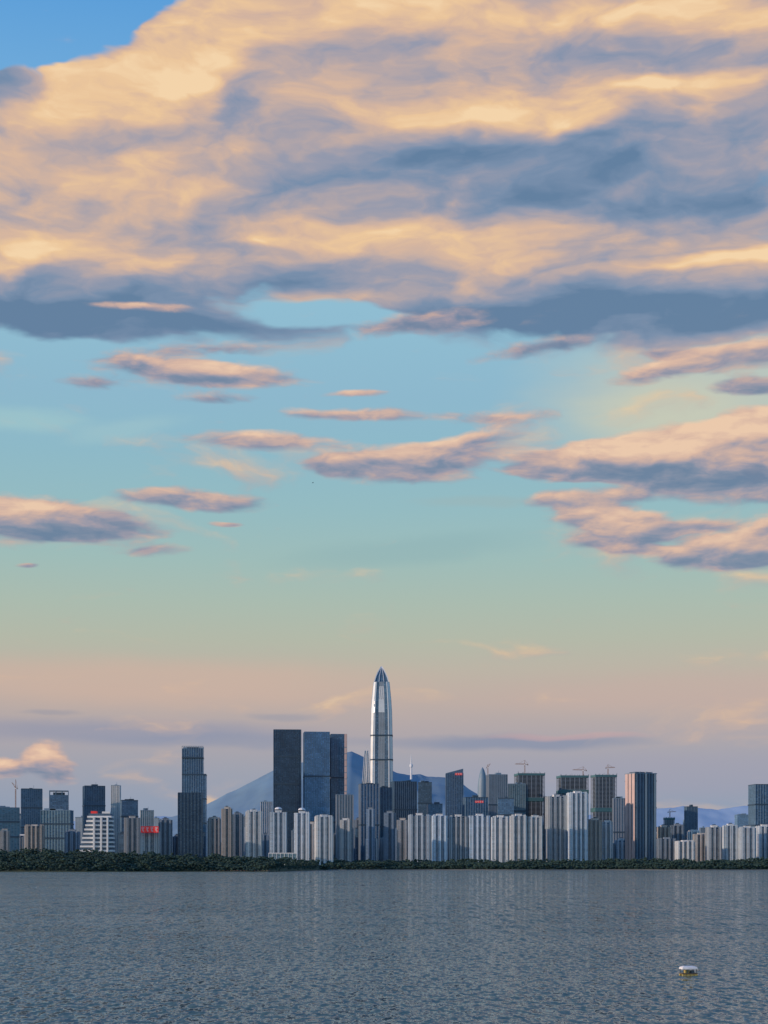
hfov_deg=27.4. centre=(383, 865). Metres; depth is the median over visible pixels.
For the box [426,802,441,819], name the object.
office tower
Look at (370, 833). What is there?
apartment tower
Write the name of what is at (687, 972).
boat
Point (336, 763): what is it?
glass skyscraper
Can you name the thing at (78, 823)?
distant office block
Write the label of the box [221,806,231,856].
apartment tower
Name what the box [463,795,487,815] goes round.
office tower
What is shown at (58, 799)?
office tower
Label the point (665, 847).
apartment tower
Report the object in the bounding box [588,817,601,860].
apartment tower
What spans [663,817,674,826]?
tower under construction
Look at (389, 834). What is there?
apartment tower
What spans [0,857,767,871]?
ground
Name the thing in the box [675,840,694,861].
apartment tower
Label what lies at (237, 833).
apartment tower
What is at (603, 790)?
tower under construction
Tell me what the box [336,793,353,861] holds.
dark residential tower
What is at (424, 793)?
office tower
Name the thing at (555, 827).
apartment tower
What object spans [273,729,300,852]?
glass skyscraper
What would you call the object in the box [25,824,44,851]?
apartment tower
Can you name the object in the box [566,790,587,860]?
apartment tower
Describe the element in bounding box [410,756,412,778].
radio tower
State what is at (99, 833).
stepped apartment block
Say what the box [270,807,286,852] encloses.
apartment tower
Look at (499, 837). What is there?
apartment tower
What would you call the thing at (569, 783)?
tower under construction
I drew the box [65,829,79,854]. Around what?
apartment tower
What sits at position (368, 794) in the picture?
office tower
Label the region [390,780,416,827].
office tower
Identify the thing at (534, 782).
tower under construction
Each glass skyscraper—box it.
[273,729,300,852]
[303,731,329,821]
[330,734,343,832]
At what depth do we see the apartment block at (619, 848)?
4493.30 m
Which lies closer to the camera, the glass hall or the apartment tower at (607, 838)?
the glass hall
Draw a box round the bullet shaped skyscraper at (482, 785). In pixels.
[477,767,485,796]
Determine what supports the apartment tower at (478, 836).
on the ground
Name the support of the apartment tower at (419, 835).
on the ground
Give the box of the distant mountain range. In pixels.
[74,806,747,829]
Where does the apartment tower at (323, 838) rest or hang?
on the ground
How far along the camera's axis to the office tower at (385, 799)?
4636.13 m
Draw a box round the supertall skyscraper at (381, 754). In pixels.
[370,666,392,786]
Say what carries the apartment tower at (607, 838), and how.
on the ground
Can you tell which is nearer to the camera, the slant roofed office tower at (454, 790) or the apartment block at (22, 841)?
the apartment block at (22, 841)
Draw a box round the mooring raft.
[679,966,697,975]
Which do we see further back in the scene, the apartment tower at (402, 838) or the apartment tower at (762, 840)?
the apartment tower at (402, 838)
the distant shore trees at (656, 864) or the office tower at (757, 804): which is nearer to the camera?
the distant shore trees at (656, 864)
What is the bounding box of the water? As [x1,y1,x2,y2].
[0,870,767,1023]
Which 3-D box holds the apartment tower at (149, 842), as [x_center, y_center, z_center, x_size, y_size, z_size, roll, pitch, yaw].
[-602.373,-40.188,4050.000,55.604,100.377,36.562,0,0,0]
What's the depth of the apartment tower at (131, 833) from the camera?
4339.08 m
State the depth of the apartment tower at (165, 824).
4390.65 m
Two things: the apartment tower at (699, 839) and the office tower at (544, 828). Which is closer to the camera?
the apartment tower at (699, 839)
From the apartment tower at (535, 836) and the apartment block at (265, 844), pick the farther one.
the apartment block at (265, 844)
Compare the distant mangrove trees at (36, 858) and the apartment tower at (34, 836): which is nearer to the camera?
the distant mangrove trees at (36, 858)
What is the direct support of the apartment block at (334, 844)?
on the ground
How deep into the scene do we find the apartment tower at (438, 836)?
4177.74 m
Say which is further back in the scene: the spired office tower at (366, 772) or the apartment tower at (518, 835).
the spired office tower at (366, 772)
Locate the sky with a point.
(488, 279)
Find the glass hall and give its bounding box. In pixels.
[268,853,297,864]
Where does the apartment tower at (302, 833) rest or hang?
on the ground
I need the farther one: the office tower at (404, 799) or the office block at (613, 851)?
the office tower at (404, 799)
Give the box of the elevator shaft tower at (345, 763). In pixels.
[344,734,346,793]
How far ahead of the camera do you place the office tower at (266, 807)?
4786.11 m
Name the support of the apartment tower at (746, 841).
on the ground
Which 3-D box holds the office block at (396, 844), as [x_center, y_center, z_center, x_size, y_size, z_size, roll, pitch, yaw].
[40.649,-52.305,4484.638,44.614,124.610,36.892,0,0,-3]
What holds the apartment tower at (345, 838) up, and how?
on the ground
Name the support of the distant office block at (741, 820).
on the ground
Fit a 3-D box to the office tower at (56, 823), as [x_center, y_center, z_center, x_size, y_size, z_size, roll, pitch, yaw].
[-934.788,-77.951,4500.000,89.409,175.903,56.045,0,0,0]
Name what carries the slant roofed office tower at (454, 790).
on the ground
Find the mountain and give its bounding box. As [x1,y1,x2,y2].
[169,751,476,835]
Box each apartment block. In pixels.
[20,834,24,850]
[80,811,114,852]
[173,834,177,855]
[244,827,245,855]
[262,833,269,857]
[333,832,335,859]
[365,838,378,860]
[614,837,624,859]
[687,829,699,841]
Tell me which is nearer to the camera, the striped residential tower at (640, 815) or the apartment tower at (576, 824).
the apartment tower at (576, 824)
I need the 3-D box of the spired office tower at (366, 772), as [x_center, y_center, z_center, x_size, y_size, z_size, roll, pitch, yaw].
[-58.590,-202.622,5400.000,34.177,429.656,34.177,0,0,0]
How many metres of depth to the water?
229.97 m
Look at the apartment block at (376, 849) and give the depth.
4501.97 m
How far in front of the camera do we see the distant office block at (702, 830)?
5830.95 m
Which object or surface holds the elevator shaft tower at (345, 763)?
on the ground
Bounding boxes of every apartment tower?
[0,828,9,851]
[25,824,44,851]
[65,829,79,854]
[124,815,139,854]
[140,831,159,853]
[158,817,172,855]
[208,816,220,860]
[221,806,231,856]
[232,812,243,856]
[246,809,261,858]
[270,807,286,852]
[294,808,309,859]
[310,821,313,862]
[314,814,332,864]
[340,817,350,861]
[354,817,357,859]
[366,807,374,861]
[384,810,395,860]
[397,817,407,860]
[408,812,429,861]
[430,818,430,859]
[431,813,446,861]
[448,814,467,860]
[468,813,489,861]
[491,814,508,862]
[509,817,509,859]
[510,813,526,860]
[528,814,542,860]
[545,794,565,861]
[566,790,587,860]
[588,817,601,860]
[602,819,612,859]
[657,824,670,838]
[657,837,675,860]
[670,823,684,840]
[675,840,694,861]
[693,833,704,861]
[705,824,721,860]
[722,823,737,859]
[738,825,755,859]
[755,824,767,858]
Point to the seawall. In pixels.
(482, 869)
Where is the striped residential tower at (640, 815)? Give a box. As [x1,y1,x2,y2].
[625,772,656,860]
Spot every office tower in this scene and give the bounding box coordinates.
[0,806,19,851]
[21,788,42,833]
[40,808,73,852]
[49,790,68,809]
[82,784,105,836]
[120,799,137,831]
[178,792,202,858]
[182,746,206,855]
[260,800,272,834]
[358,781,379,860]
[362,749,369,783]
[379,783,391,859]
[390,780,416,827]
[418,781,431,814]
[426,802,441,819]
[445,769,463,836]
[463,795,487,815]
[486,771,507,836]
[497,797,513,816]
[508,782,525,814]
[543,796,545,860]
[612,796,624,842]
[684,805,697,839]
[748,784,767,826]
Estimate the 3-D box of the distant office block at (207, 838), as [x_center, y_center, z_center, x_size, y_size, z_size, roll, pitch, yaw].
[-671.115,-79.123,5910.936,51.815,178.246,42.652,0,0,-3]
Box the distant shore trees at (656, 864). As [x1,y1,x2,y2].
[319,857,767,869]
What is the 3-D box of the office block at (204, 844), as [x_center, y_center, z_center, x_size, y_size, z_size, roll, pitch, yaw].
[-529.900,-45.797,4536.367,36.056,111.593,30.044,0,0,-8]
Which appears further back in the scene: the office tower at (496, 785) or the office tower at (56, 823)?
the office tower at (496, 785)
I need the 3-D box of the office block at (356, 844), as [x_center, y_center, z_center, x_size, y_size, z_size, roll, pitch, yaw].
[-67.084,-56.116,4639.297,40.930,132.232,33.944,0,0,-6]
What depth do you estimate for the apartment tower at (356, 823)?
4694.23 m
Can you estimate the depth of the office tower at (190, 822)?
4274.12 m
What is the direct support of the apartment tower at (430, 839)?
on the ground
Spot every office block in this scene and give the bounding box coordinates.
[75,816,81,840]
[118,831,123,852]
[140,808,153,830]
[154,816,158,825]
[203,832,205,856]
[207,821,207,855]
[292,829,293,852]
[355,828,357,860]
[380,837,383,861]
[396,828,396,860]
[613,843,614,859]
[699,826,704,832]
[735,813,747,827]
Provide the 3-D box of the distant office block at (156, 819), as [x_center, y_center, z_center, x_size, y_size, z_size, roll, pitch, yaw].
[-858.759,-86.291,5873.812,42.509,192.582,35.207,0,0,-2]
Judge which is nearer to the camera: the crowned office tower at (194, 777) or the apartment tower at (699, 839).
the apartment tower at (699, 839)
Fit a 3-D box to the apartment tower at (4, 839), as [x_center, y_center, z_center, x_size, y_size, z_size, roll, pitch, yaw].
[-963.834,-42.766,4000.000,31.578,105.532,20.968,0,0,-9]
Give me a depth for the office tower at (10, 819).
4280.90 m
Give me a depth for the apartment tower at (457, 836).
4188.67 m
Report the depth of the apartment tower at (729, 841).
4178.64 m
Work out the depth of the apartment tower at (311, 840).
4342.79 m
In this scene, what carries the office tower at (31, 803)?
on the ground
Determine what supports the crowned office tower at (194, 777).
on the ground
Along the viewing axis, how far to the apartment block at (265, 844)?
4515.63 m
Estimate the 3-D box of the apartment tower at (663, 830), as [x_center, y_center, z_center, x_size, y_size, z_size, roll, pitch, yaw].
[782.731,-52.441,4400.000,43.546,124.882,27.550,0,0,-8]
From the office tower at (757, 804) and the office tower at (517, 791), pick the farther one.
the office tower at (517, 791)
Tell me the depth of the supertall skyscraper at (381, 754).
4966.79 m
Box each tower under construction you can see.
[514,772,544,832]
[556,774,588,819]
[590,774,616,821]
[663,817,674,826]
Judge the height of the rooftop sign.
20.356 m
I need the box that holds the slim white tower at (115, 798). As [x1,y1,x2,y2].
[111,784,120,852]
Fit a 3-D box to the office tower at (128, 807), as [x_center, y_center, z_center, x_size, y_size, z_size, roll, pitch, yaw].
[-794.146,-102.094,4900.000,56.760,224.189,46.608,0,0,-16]
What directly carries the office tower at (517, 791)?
on the ground
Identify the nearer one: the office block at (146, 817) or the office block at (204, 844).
the office block at (204, 844)
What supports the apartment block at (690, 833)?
on the ground
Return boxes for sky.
[0,0,767,820]
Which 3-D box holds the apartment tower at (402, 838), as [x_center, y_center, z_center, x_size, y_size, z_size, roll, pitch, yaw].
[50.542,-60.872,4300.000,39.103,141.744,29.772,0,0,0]
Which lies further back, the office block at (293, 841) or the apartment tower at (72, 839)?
the office block at (293, 841)
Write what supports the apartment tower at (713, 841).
on the ground
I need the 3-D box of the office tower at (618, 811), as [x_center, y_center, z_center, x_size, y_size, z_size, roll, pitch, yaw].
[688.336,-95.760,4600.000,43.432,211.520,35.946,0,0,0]
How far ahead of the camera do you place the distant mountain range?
14606.16 m
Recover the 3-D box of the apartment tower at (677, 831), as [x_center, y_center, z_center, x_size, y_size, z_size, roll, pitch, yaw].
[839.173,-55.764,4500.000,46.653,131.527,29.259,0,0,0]
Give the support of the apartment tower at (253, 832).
on the ground
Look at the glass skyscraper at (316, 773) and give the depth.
5018.32 m
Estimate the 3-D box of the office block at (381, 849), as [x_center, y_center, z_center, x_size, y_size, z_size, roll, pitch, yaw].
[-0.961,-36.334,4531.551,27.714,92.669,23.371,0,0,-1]
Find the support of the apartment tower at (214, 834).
on the ground
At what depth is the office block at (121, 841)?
4453.61 m
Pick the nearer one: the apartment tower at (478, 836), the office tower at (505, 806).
the apartment tower at (478, 836)
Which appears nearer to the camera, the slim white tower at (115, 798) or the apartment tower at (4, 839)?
the apartment tower at (4, 839)
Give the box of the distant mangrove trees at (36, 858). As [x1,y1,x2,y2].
[0,847,319,870]
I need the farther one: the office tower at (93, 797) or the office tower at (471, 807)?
the office tower at (93, 797)
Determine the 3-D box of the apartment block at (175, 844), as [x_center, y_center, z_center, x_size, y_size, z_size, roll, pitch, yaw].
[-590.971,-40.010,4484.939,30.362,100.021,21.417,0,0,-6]
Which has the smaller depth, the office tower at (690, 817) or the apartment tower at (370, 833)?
the apartment tower at (370, 833)
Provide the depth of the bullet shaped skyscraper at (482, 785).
5586.55 m
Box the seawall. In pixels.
[379,869,617,869]
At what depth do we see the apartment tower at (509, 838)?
4382.59 m
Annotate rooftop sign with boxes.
[141,826,158,832]

